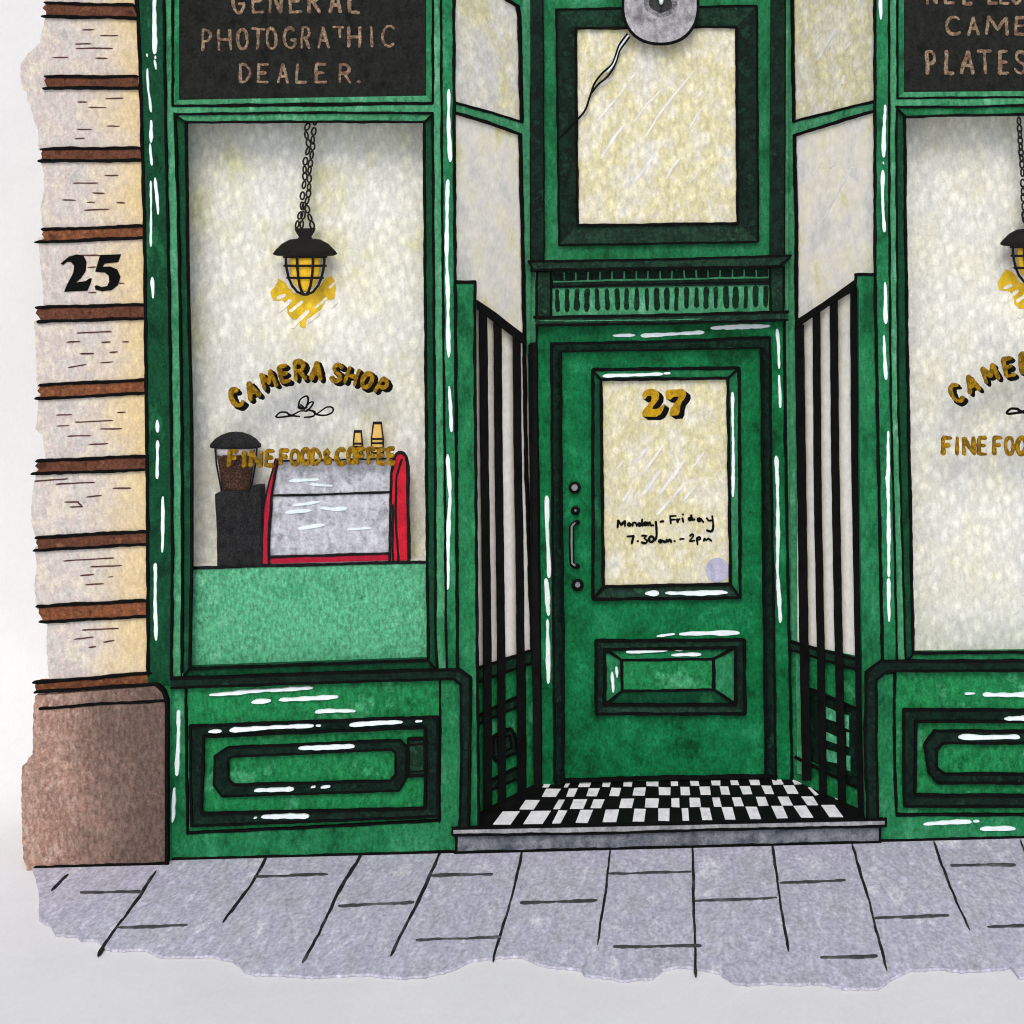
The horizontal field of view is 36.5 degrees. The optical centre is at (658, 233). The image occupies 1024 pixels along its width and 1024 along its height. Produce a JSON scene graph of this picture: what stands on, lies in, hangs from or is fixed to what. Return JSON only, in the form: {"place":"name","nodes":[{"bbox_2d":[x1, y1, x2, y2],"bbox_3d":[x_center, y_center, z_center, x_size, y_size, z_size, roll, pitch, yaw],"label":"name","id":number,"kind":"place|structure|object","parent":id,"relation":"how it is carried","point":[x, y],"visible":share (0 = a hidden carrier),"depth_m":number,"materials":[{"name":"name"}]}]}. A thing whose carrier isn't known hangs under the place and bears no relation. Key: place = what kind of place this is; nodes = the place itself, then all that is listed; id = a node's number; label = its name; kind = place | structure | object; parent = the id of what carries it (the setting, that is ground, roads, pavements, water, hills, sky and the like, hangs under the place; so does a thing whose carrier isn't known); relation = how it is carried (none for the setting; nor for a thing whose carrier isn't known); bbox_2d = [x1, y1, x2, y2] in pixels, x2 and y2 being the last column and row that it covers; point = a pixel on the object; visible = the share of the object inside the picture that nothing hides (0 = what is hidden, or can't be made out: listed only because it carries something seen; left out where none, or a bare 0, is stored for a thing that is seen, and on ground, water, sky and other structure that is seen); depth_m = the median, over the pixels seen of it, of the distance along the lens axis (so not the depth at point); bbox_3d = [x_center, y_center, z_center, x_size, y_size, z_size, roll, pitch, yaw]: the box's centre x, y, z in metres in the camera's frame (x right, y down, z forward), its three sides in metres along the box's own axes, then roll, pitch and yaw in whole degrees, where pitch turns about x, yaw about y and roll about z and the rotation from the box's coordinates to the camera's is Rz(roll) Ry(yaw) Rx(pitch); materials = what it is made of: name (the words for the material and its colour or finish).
{"place":"outdoors","nodes":[
{"label":"outdoors","id":0,"kind":"place"},
{"bbox_2d":[0,0,1023,1023],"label":"paper background","id":1,"kind":"structure","parent":0,"point":[48,975],"depth_m":5.83},
{"bbox_2d":[32,838,1023,990],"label":"pavement","id":2,"kind":"structure","parent":0,"point":[867,917],"depth_m":6.35,"materials":[{"name":"grey stone"}]},
{"bbox_2d":[20,0,169,870],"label":"stone pier","id":3,"kind":"structure","parent":2,"relation":"on","point":[95,784],"depth_m":6.98,"materials":[{"name":"brown stone"}]},
{"bbox_2d":[135,0,1023,860],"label":"shop building","id":4,"kind":"structure","parent":2,"relation":"on","point":[707,212],"depth_m":7.17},
{"bbox_2d":[171,0,434,106],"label":"shop sign","id":5,"kind":"object","parent":4,"relation":"attached to","point":[277,52],"visible":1,"depth_m":7.00,"materials":[{"name":"black wood"}]},
{"bbox_2d":[273,123,336,295],"bbox_3d":[-1.634,-0.131,7.098,0.301,0.836,0.126,0,0,0],"label":"pendant lamp","id":6,"kind":"object","parent":4,"relation":"hanging from","point":[304,252],"visible":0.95,"depth_m":7.08,"materials":[{"name":"metal"}]},
{"bbox_2d":[165,0,445,675],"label":"shop window","id":7,"kind":"structure","parent":4,"relation":"in","point":[178,118],"depth_m":6.98,"materials":[{"name":"beige glass"}]},
{"bbox_2d":[192,556,426,664],"bbox_3d":[-1.605,1.772,7.109,1.209,0.549,0.128,0,0,0],"label":"counter","id":8,"kind":"object","parent":4,"relation":"in","point":[266,613],"visible":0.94,"depth_m":7.05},
{"bbox_2d":[210,432,265,565],"bbox_3d":[-1.949,1.220,7.105,0.254,0.613,0.100,0,0,0],"label":"coffee grinder","id":9,"kind":"object","parent":8,"relation":"on","point":[239,500],"visible":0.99,"depth_m":7.07,"materials":[{"name":"metal"}]},
{"bbox_2d":[261,451,410,563],"bbox_3d":[-1.483,1.258,7.109,0.686,0.522,0.110,0,0,0],"label":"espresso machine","id":10,"kind":"object","parent":8,"relation":"on","point":[333,512],"visible":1,"depth_m":7.07,"materials":[{"name":"metal"}]},
{"bbox_2d":[353,430,362,452],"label":"paper cups","id":11,"kind":"object","parent":10,"relation":"on","point":[357,438],"visible":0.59,"depth_m":7.11,"materials":[{"name":"paper"}]},
{"bbox_2d":[371,421,383,457],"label":"paper cups","id":12,"kind":"object","parent":10,"relation":"on","point":[377,437],"visible":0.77,"depth_m":7.11,"materials":[{"name":"paper"}]},
{"bbox_2d":[455,0,531,682],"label":"side window","id":13,"kind":"structure","parent":4,"relation":"in","point":[493,36],"depth_m":7.24,"materials":[{"name":"white glass"}]},
{"bbox_2d":[476,299,533,810],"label":"security gate","id":14,"kind":"structure","parent":4,"relation":"attached to","point":[500,323],"depth_m":7.20,"materials":[{"name":"metal"}]},
{"bbox_2d":[574,0,698,122],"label":"wall lamp","id":15,"kind":"object","parent":4,"relation":"attached to","point":[660,22],"visible":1,"depth_m":7.35,"materials":[{"name":"grey metal"}]},
{"bbox_2d":[560,349,777,782],"bbox_3d":[0.043,1.630,7.430,1.058,2.185,0.103,0,0,0],"label":"door","id":16,"kind":"structure","parent":4,"relation":"in","point":[662,504],"depth_m":7.43,"materials":[{"name":"green wood"}]},
{"bbox_2d":[794,280,863,813],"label":"security gate","id":17,"kind":"structure","parent":4,"relation":"attached to","point":[832,301],"depth_m":7.21,"materials":[{"name":"metal"}]},
{"bbox_2d":[788,0,873,670],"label":"side window","id":18,"kind":"structure","parent":4,"relation":"in","point":[830,42],"depth_m":7.23,"materials":[{"name":"white glass"}]},
{"bbox_2d":[890,0,1023,659],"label":"shop window","id":19,"kind":"structure","parent":4,"relation":"in","point":[902,109],"depth_m":6.98,"materials":[{"name":"beige glass"}]},
{"bbox_2d":[896,0,1023,99],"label":"shop sign","id":20,"kind":"object","parent":4,"relation":"attached to","point":[959,49],"visible":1,"depth_m":7.00,"materials":[{"name":"black wood"}]},
{"bbox_2d":[1000,116,1023,282],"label":"pendant lamp","id":21,"kind":"object","parent":4,"relation":"hanging from","point":[1014,239],"visible":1,"depth_m":7.08,"materials":[{"name":"metal"}]},
{"bbox_2d":[451,817,886,853],"bbox_3d":[0.046,2.735,6.973,1.973,0.194,0.050,0,0,0],"label":"doorstep","id":22,"kind":"object","parent":2,"relation":"on","point":[574,837],"visible":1,"depth_m":6.97,"materials":[{"name":"grey stone"}]},
{"bbox_2d":[453,778,884,829],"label":"tiled floor","id":23,"kind":"structure","parent":0,"point":[570,803],"depth_m":7.16,"materials":[{"name":"multicoloured tile"}]}
]}

